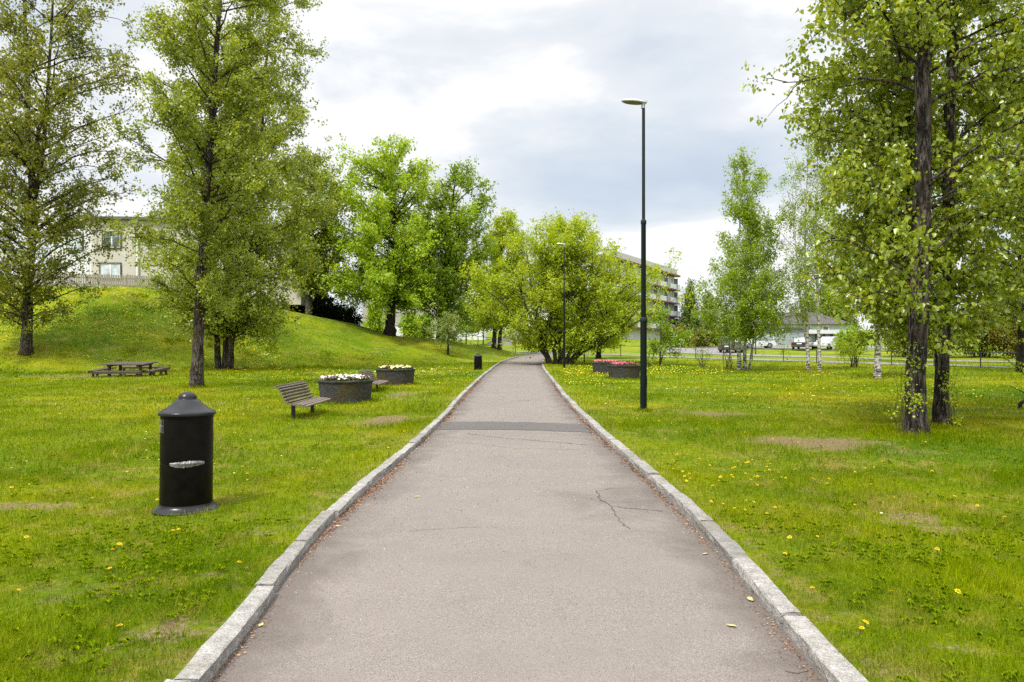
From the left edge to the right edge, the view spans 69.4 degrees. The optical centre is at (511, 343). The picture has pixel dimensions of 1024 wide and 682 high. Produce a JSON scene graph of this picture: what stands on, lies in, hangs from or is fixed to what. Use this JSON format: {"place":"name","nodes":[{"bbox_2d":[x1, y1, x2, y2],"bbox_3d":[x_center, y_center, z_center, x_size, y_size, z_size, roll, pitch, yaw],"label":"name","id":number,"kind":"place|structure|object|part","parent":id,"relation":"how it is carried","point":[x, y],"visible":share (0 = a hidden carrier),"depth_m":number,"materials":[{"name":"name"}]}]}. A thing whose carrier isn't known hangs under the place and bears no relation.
{"place":"outdoors","nodes":[
{"label":"outdoors","id":0,"kind":"place"},
{"bbox_2d":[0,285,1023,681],"bbox_3d":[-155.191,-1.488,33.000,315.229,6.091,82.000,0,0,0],"label":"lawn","id":1,"kind":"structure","parent":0,"point":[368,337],"depth_m":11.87,"materials":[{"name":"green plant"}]},
{"bbox_2d":[0,0,151,353],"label":"broadleaf tree","id":2,"kind":"object","parent":1,"relation":"on","point":[18,147],"visible":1,"depth_m":39.91,"materials":[{"name":"green plant"}]},
{"bbox_2d":[2,273,164,289],"bbox_3d":[-31.840,-4.433,54.064,13.095,1.457,0.152,0,0,0],"label":"picket fence","id":3,"kind":"object","parent":1,"relation":"on","point":[127,279],"visible":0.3,"depth_m":53.99,"materials":[{"name":"grey wood"}]},
{"bbox_2d":[87,362,170,376],"bbox_3d":[-17.337,1.227,33.588,2.812,0.679,2.812,0,3,-4],"label":"picnic table","id":4,"kind":"object","parent":1,"relation":"on","point":[140,366],"visible":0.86,"depth_m":33.12,"materials":[{"name":"brown wood"}]},
{"bbox_2d":[151,392,219,516],"bbox_3d":[-2.912,0.972,6.622,0.567,1.077,0.522,1,0,-24],"label":"litter bin","id":5,"kind":"object","parent":1,"relation":"on","point":[186,451],"visible":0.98,"depth_m":6.45,"materials":[{"name":"metal"}]},
{"bbox_2d":[46,216,331,306],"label":"house","id":6,"kind":"structure","parent":1,"relation":"on","point":[117,264],"depth_m":60.00,"materials":[{"name":"beige"}]},
{"bbox_2d":[66,234,83,250],"bbox_3d":[-35.860,-8.234,60.656,1.900,1.299,0.120,0,0,23],"label":"window","id":7,"kind":"structure","parent":6,"relation":"in","point":[76,244],"depth_m":60.59,"materials":[{"name":"white glass"}]},
{"bbox_2d":[99,262,121,277],"bbox_3d":[-32.571,-5.870,59.960,1.766,1.351,0.120,0,0,0],"label":"window","id":8,"kind":"structure","parent":6,"relation":"in","point":[112,268],"depth_m":59.98,"materials":[{"name":"white glass"}]},
{"bbox_2d":[102,231,121,248],"bbox_3d":[-32.468,-8.390,59.960,1.558,1.403,0.120,0,0,0],"label":"window","id":9,"kind":"structure","parent":6,"relation":"in","point":[113,242],"depth_m":59.98,"materials":[{"name":"grey glass"}]},
{"bbox_2d":[148,231,164,248],"bbox_3d":[-28.831,-8.390,59.960,1.351,1.403,0.120,0,0,0],"label":"window","id":10,"kind":"structure","parent":6,"relation":"in","point":[160,231],"depth_m":59.98,"materials":[{"name":"grey glass"}]},
{"bbox_2d":[93,0,318,387],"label":"broadleaf tree","id":11,"kind":"object","parent":1,"relation":"on","point":[187,129],"visible":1,"depth_m":24.78,"materials":[{"name":"green plant"}]},
{"bbox_2d":[128,0,351,369],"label":"broadleaf tree","id":12,"kind":"object","parent":1,"relation":"on","point":[228,328],"visible":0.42,"depth_m":40.52,"materials":[{"name":"green plant"}]},
{"bbox_2d":[282,307,303,313],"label":"hedge bush","id":13,"kind":"object","parent":1,"relation":"on","point":[296,309],"visible":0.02,"depth_m":63.91,"materials":[{"name":"green plant"}]},
{"bbox_2d":[273,381,330,418],"bbox_3d":[-4.213,1.211,14.975,0.647,0.812,1.850,0,0,0],"label":"park bench","id":14,"kind":"object","parent":1,"relation":"on","point":[310,402],"visible":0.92,"depth_m":14.79,"materials":[{"name":"brown wood"}]},
{"bbox_2d":[274,144,351,315],"bbox_3d":[-16.245,-9.259,59.959,6.899,14.073,7.607,0,0,0],"label":"broadleaf tree","id":15,"kind":"object","parent":1,"relation":"on","point":[311,238],"visible":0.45,"depth_m":59.45,"materials":[{"name":"green plant"}]},
{"bbox_2d":[298,293,340,318],"bbox_3d":[-16.474,-2.952,64.467,4.014,3.674,3.524,0,0,-34],"label":"hedge bush","id":16,"kind":"object","parent":1,"relation":"on","point":[323,306],"visible":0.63,"depth_m":63.87,"materials":[{"name":"green plant"}]},
{"bbox_2d":[326,299,362,324],"bbox_3d":[-14.896,-2.445,64.977,3.642,3.023,2.993,0,0,0],"label":"hedge bush","id":17,"kind":"object","parent":1,"relation":"on","point":[348,313],"visible":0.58,"depth_m":64.64,"materials":[{"name":"green plant"}]},
{"bbox_2d":[317,379,373,403],"bbox_3d":[-4.277,1.275,19.001,1.408,0.688,1.415,0,0,-26],"label":"planter","id":18,"kind":"object","parent":1,"relation":"on","point":[350,391],"visible":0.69,"depth_m":18.42,"materials":[{"name":"stone"}]},
{"bbox_2d":[320,373,369,380],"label":"flowers","id":19,"kind":"object","parent":18,"relation":"in","point":[350,377],"visible":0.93,"depth_m":18.70,"materials":[{"name":"white plant"}]},
{"bbox_2d":[357,369,388,388],"bbox_3d":[-4.312,1.241,23.025,0.647,0.812,1.850,0,0,0],"label":"park bench","id":20,"kind":"object","parent":1,"relation":"on","point":[367,373],"visible":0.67,"depth_m":23.15,"materials":[{"name":"brown wood"}]},
{"bbox_2d":[375,368,414,384],"bbox_3d":[-4.145,1.246,26.300,1.415,0.688,1.408,0,0,-11],"label":"planter","id":21,"kind":"object","parent":1,"relation":"on","point":[397,376],"visible":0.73,"depth_m":25.72,"materials":[{"name":"stone"}]},
{"bbox_2d":[378,365,412,368],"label":"flowers","id":22,"kind":"object","parent":21,"relation":"in","point":[395,367],"visible":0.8,"depth_m":26.03,"materials":[{"name":"white plant"}]},
{"bbox_2d":[309,132,482,335],"bbox_3d":[-10.313,-9.033,62.062,15.836,16.818,14.044,0,0,0],"label":"maple tree","id":23,"kind":"object","parent":1,"relation":"on","point":[395,283],"visible":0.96,"depth_m":60.19,"materials":[{"name":"green plant"}]},
{"bbox_2d":[355,315,524,351],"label":"fence","id":24,"kind":"object","parent":1,"relation":"on","point":[434,330],"visible":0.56,"depth_m":65.87,"materials":[{"name":"metal"}]},
{"bbox_2d":[421,309,473,354],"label":"sapling","id":25,"kind":"object","parent":1,"relation":"on","point":[444,329],"visible":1,"depth_m":57.85,"materials":[{"name":"green plant"}]},
{"bbox_2d":[410,155,503,339],"bbox_3d":[-5.043,-8.325,64.629,8.541,16.114,9.684,0,0,-35],"label":"maple tree","id":26,"kind":"object","parent":1,"relation":"on","point":[450,280],"visible":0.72,"depth_m":63.17,"materials":[{"name":"green plant"}]},
{"bbox_2d":[474,353,481,369],"bbox_3d":[-1.858,1.031,40.500,0.567,0.996,0.522,0,0,0],"label":"litter bin","id":27,"kind":"object","parent":1,"relation":"on","point":[477,360],"visible":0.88,"depth_m":40.34,"materials":[{"name":"metal"}]},
{"bbox_2d":[10,441,961,663],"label":"dandelion flowers","id":28,"kind":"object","parent":1,"relation":"on","point":[179,630],"depth_m":3.69,"materials":[{"name":"plant"}]},
{"bbox_2d":[1,286,981,396],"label":"dandelions","id":29,"kind":"object","parent":1,"relation":"on","point":[311,368],"visible":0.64,"depth_m":44.09,"materials":[{"name":"yellow plant"}]},
{"bbox_2d":[466,207,535,349],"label":"broadleaf tree","id":30,"kind":"object","parent":1,"relation":"on","point":[501,227],"visible":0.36,"depth_m":70.31,"materials":[{"name":"green plant"}]},
{"bbox_2d":[211,353,825,681],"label":"path","id":31,"kind":"structure","parent":0,"point":[479,579],"depth_m":4.61,"materials":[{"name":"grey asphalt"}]},
{"bbox_2d":[164,354,527,681],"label":"kerb","id":32,"kind":"structure","parent":31,"relation":"on","point":[217,649],"depth_m":4.52,"materials":[{"name":"stone"}]},
{"bbox_2d":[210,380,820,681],"bbox_3d":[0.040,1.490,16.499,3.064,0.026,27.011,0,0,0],"label":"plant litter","id":33,"kind":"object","parent":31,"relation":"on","point":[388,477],"visible":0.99,"depth_m":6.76,"materials":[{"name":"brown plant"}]},
{"bbox_2d":[435,421,595,431],"bbox_3d":[0.041,1.488,13.265,2.985,0.024,1.302,0,0,9],"label":"path patch","id":34,"kind":"object","parent":31,"relation":"on","point":[494,425],"visible":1,"depth_m":13.21,"materials":[{"name":"grey asphalt"}]},
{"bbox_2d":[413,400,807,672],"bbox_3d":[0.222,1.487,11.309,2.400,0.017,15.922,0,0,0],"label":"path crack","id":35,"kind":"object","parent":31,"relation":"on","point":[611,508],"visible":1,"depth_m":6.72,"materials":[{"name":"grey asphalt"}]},
{"bbox_2d":[358,321,1013,353],"bbox_3d":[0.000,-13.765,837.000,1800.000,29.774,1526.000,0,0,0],"label":"ground","id":36,"kind":"structure","parent":0,"point":[629,348],"depth_m":85.90,"materials":[{"name":"green plant"}]},
{"bbox_2d":[362,307,384,331],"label":"sapling","id":37,"kind":"object","parent":36,"relation":"on","point":[368,315],"visible":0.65,"depth_m":79.51,"materials":[{"name":"green plant"}]},
{"bbox_2d":[396,311,422,336],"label":"sapling","id":38,"kind":"object","parent":36,"relation":"on","point":[406,330],"visible":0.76,"depth_m":77.53,"materials":[{"name":"green plant"}]},
{"bbox_2d":[362,255,486,339],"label":"hall building","id":39,"kind":"structure","parent":36,"relation":"on","point":[365,312],"depth_m":112.00,"materials":[{"name":"concrete"}]},
{"bbox_2d":[417,311,435,338],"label":"sapling","id":40,"kind":"object","parent":36,"relation":"on","point":[426,319],"visible":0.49,"depth_m":79.43,"materials":[{"name":"green plant"}]},
{"bbox_2d":[452,303,483,343],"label":"sapling","id":41,"kind":"object","parent":36,"relation":"on","point":[471,330],"visible":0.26,"depth_m":94.65,"materials":[{"name":"green plant"}]},
{"bbox_2d":[473,297,491,344],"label":"sapling","id":42,"kind":"object","parent":36,"relation":"on","point":[483,331],"visible":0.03,"depth_m":97.93,"materials":[{"name":"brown plant"}]},
{"bbox_2d":[488,335,511,345],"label":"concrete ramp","id":43,"kind":"structure","parent":36,"relation":"on","point":[490,343],"depth_m":96.84,"materials":[{"name":"grey concrete"}]},
{"bbox_2d":[536,247,679,339],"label":"apartment block","id":44,"kind":"structure","parent":36,"relation":"on","point":[668,297],"depth_m":142.71,"materials":[{"name":"grey glass"}]},
{"bbox_2d":[660,324,699,346],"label":"garden bush","id":45,"kind":"object","parent":36,"relation":"on","point":[674,329],"visible":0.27,"depth_m":91.64,"materials":[{"name":"green plant"}]},
{"bbox_2d":[673,319,703,338],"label":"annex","id":46,"kind":"object","parent":36,"relation":"on","point":[675,320],"visible":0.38,"depth_m":150.32,"materials":[{"name":"concrete"}]},
{"bbox_2d":[675,277,705,332],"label":"spruce tree","id":47,"kind":"object","parent":36,"relation":"on","point":[686,315],"visible":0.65,"depth_m":149.14,"materials":[{"name":"green plant"}]},
{"bbox_2d":[690,326,716,346],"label":"garden bush","id":48,"kind":"object","parent":36,"relation":"on","point":[705,338],"visible":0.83,"depth_m":93.39,"materials":[{"name":"green plant"}]},
{"bbox_2d":[698,290,719,331],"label":"spruce tree","id":49,"kind":"object","parent":36,"relation":"on","point":[709,308],"visible":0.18,"depth_m":154.16,"materials":[{"name":"green plant"}]},
{"bbox_2d":[710,325,719,345],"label":"garden bush","id":50,"kind":"object","parent":36,"relation":"on","point":[715,343],"visible":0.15,"depth_m":93.94,"materials":[{"name":"green plant"}]},
{"bbox_2d":[758,327,805,344],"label":"garage","id":51,"kind":"structure","parent":36,"relation":"on","point":[794,333],"depth_m":98.00,"materials":[{"name":"paint"}]},
{"bbox_2d":[727,307,852,329],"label":"house","id":52,"kind":"structure","parent":36,"relation":"on","point":[830,323],"depth_m":118.04,"materials":[{"name":"tile"}]},
{"bbox_2d":[791,337,813,348],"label":"parked car","id":53,"kind":"object","parent":36,"relation":"on","point":[799,344],"visible":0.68,"depth_m":83.69,"materials":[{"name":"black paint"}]},
{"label":"windows","id":54,"kind":"part","parent":53,"relation":"part of","materials":[{"name":"white glass"}]},
{"bbox_2d":[815,288,832,316],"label":"spruce tree","id":55,"kind":"object","parent":36,"relation":"on","point":[820,309],"visible":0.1,"depth_m":127.31,"materials":[{"name":"green plant"}]},
{"bbox_2d":[813,337,838,348],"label":"parked car","id":56,"kind":"object","parent":36,"relation":"on","point":[826,342],"visible":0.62,"depth_m":85.02,"materials":[{"name":"white paint"}]},
{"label":"windows","id":57,"kind":"part","parent":56,"relation":"part of","materials":[{"name":"white glass"}]},
{"bbox_2d":[809,330,851,341],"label":"lean to","id":58,"kind":"object","parent":36,"relation":"on","point":[823,333],"visible":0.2,"depth_m":98.10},
{"bbox_2d":[829,292,863,329],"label":"spruce tree","id":59,"kind":"object","parent":36,"relation":"on","point":[845,318],"visible":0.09,"depth_m":124.19,"materials":[{"name":"green plant"}]},
{"bbox_2d":[360,323,1014,367],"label":"footway","id":60,"kind":"structure","parent":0,"point":[767,359],"depth_m":57.09,"materials":[{"name":"asphalt"}]},
{"bbox_2d":[543,354,1023,681],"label":"lawn","id":61,"kind":"structure","parent":0,"point":[825,443],"depth_m":8.04,"materials":[{"name":"green plant"}]},
{"bbox_2d":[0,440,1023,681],"bbox_3d":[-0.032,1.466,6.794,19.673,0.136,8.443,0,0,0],"label":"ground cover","id":62,"kind":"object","parent":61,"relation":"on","point":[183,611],"visible":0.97,"depth_m":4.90,"materials":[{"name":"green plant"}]},
{"bbox_2d":[556,243,564,367],"bbox_3d":[2.807,-2.106,42.500,0.537,7.317,0.251,0,0,0],"label":"street lamp","id":63,"kind":"object","parent":61,"relation":"on","point":[563,309],"visible":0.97,"depth_m":42.45,"materials":[{"name":"metal"}]},
{"bbox_2d":[458,207,695,363],"bbox_3d":[3.986,-3.746,48.811,14.860,10.620,8.195,0,0,0],"label":"willow tree","id":64,"kind":"object","parent":61,"relation":"on","point":[547,271],"visible":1,"depth_m":47.55,"materials":[{"name":"green plant"}]},
{"bbox_2d":[592,362,611,372],"bbox_3d":[4.753,1.311,37.599,1.415,0.688,1.408,0,0,20],"label":"planter","id":65,"kind":"object","parent":61,"relation":"on","point":[600,367],"visible":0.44,"depth_m":37.03,"materials":[{"name":"stone"}]},
{"bbox_2d":[593,359,616,362],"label":"flowers","id":66,"kind":"object","parent":65,"relation":"in","point":[602,361],"visible":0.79,"depth_m":37.31,"materials":[{"name":"pink plant"}]},
{"bbox_2d":[573,284,638,358],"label":"broadleaf tree","id":67,"kind":"object","parent":61,"relation":"on","point":[598,356],"visible":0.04,"depth_m":59.35,"materials":[{"name":"green plant"}]},
{"bbox_2d":[607,365,639,378],"bbox_3d":[4.666,1.246,30.799,1.408,0.688,1.415,0,0,5],"label":"planter","id":68,"kind":"object","parent":61,"relation":"on","point":[622,371],"visible":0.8,"depth_m":30.22,"materials":[{"name":"stone"}]},
{"bbox_2d":[610,361,638,364],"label":"flowers","id":69,"kind":"object","parent":68,"relation":"in","point":[623,363],"visible":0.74,"depth_m":30.51,"materials":[{"name":"pink plant"}]},
{"bbox_2d":[622,98,646,409],"bbox_3d":[2.639,-1.853,15.950,0.557,6.834,0.261,0,0,0],"label":"street lamp","id":70,"kind":"object","parent":61,"relation":"on","point":[643,347],"visible":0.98,"depth_m":15.91,"materials":[{"name":"metal"}]},
{"bbox_2d":[647,351,656,366],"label":"shrub","id":71,"kind":"object","parent":61,"relation":"on","point":[650,363],"visible":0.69,"depth_m":43.96,"materials":[{"name":"green plant"}]},
{"bbox_2d":[647,307,694,364],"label":"sapling","id":72,"kind":"object","parent":61,"relation":"on","point":[654,342],"visible":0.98,"depth_m":45.80,"materials":[{"name":"green plant"}]},
{"bbox_2d":[691,346,712,367],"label":"bare shrub","id":73,"kind":"object","parent":61,"relation":"on","point":[703,355],"visible":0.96,"depth_m":43.45,"materials":[{"name":"green plant"}]},
{"bbox_2d":[541,356,868,681],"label":"kerb","id":74,"kind":"structure","parent":61,"relation":"on","point":[825,658],"depth_m":4.48,"materials":[{"name":"stone"}]},
{"bbox_2d":[712,335,736,369],"bbox_3d":[12.182,0.431,41.413,1.528,2.171,1.255,0,0,-27],"label":"bare shrub","id":75,"kind":"object","parent":61,"relation":"on","point":[727,356],"visible":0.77,"depth_m":41.42,"materials":[{"name":"brown plant"}]},
{"bbox_2d":[691,146,820,370],"bbox_3d":[13.120,-4.678,40.654,6.772,12.475,6.422,0,0,0],"label":"birch tree","id":76,"kind":"object","parent":61,"relation":"on","point":[753,316],"visible":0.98,"depth_m":39.93,"materials":[{"name":"green plant"}]},
{"bbox_2d":[761,135,845,370],"bbox_3d":[16.017,-4.887,39.967,4.599,12.872,4.081,0,0,-20],"label":"birch tree","id":77,"kind":"object","parent":61,"relation":"on","point":[806,329],"visible":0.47,"depth_m":39.75,"materials":[{"name":"green plant"}]},
{"bbox_2d":[613,345,1015,366],"bbox_3d":[21.140,0.885,51.391,0.957,1.457,46.020,0,0,-41],"label":"railing","id":78,"kind":"object","parent":61,"relation":"on","point":[838,350],"visible":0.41,"depth_m":50.79,"materials":[{"name":"metal"}]},
{"bbox_2d":[776,102,853,371],"bbox_3d":[16.116,-5.782,39.638,4.453,14.659,4.340,0,0,-41],"label":"birch tree","id":79,"kind":"object","parent":61,"relation":"on","point":[799,264],"visible":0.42,"depth_m":39.36,"materials":[{"name":"green plant"}]},
{"bbox_2d":[828,327,873,366],"bbox_3d":[20.577,0.169,45.076,2.560,2.837,2.071,0,0,0],"label":"shrub","id":80,"kind":"object","parent":61,"relation":"on","point":[843,346],"visible":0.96,"depth_m":45.01,"materials":[{"name":"green plant"}]},
{"bbox_2d":[832,325,869,354],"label":"garden bush","id":81,"kind":"object","parent":61,"relation":"on","point":[840,334],"visible":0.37,"depth_m":71.67,"materials":[{"name":"green plant"}]},
{"bbox_2d":[805,100,940,378],"bbox_3d":[15.620,-4.709,31.527,5.896,12.532,5.739,0,0,30],"label":"birch tree","id":82,"kind":"object","parent":61,"relation":"on","point":[877,363],"visible":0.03,"depth_m":31.55,"materials":[{"name":"green plant"}]},
{"bbox_2d":[740,0,1023,434],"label":"poplar tree","id":83,"kind":"object","parent":61,"relation":"on","point":[887,176],"visible":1,"depth_m":12.72,"materials":[{"name":"green plant"}]},
{"bbox_2d":[876,338,932,434],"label":"root shoots","id":84,"kind":"object","parent":61,"relation":"on","point":[898,395],"visible":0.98,"depth_m":11.97,"materials":[{"name":"green plant"}]},
{"bbox_2d":[881,323,932,356],"bbox_3d":[34.372,-1.011,63.898,5.238,4.645,4.865,0,0,34],"label":"roadside bush","id":85,"kind":"object","parent":61,"relation":"on","point":[902,341],"visible":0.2,"depth_m":63.57,"materials":[{"name":"green plant"}]},
{"bbox_2d":[901,307,990,357],"bbox_3d":[36.052,-1.410,62.009,6.672,5.591,6.045,0,0,-27],"label":"roadside bush","id":86,"kind":"object","parent":61,"relation":"on","point":[959,343],"visible":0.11,"depth_m":60.93,"materials":[{"name":"green plant"}]},
{"bbox_2d":[938,362,969,425],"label":"root shoots","id":87,"kind":"object","parent":61,"relation":"on","point":[953,400],"visible":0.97,"depth_m":13.39,"materials":[{"name":"green plant"}]},
{"bbox_2d":[913,0,1023,343],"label":"poplar tree","id":88,"kind":"object","parent":61,"relation":"on","point":[1009,263],"visible":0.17,"depth_m":15.77,"materials":[{"name":"green plant"}]},
{"bbox_2d":[939,96,1023,372],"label":"broadleaf tree","id":89,"kind":"object","parent":61,"relation":"on","point":[1020,353],"visible":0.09,"depth_m":37.84,"materials":[{"name":"green plant"}]},
{"bbox_2d":[954,291,1014,356],"bbox_3d":[40.074,-1.694,62.867,5.830,6.025,6.066,0,0,0],"label":"roadside bush","id":90,"kind":"object","parent":61,"relation":"on","point":[968,350],"visible":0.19,"depth_m":62.47,"materials":[{"name":"green plant"}]},
{"bbox_2d":[973,303,1017,358],"bbox_3d":[41.341,-1.310,61.204,5.613,5.418,5.138,0,0,0],"label":"roadside bush","id":91,"kind":"object","parent":61,"relation":"on","point":[1007,342],"visible":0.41,"depth_m":60.67,"materials":[{"name":"green plant"}]},
{"bbox_2d":[996,355,1023,408],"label":"bent shrub","id":92,"kind":"object","parent":61,"relation":"on","point":[1020,403],"visible":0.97,"depth_m":16.97,"materials":[{"name":"green plant"}]},
{"bbox_2d":[663,345,1015,361],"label":"road","id":93,"kind":"structure","parent":0,"point":[710,351],"depth_m":76.20,"materials":[{"name":"grey asphalt"}]},
{"bbox_2d":[718,336,742,352],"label":"parked car","id":94,"kind":"object","parent":93,"relation":"on","point":[726,346],"visible":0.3,"depth_m":76.28,"materials":[{"name":"grey paint"}]},
{"bbox_2d":[741,336,776,347],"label":"parked car","id":95,"kind":"object","parent":93,"relation":"on","point":[771,343],"visible":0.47,"depth_m":88.13,"materials":[{"name":"white paint"}]},
{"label":"windows","id":96,"kind":"part","parent":95,"relation":"part of","materials":[{"name":"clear glass"}]}
]}

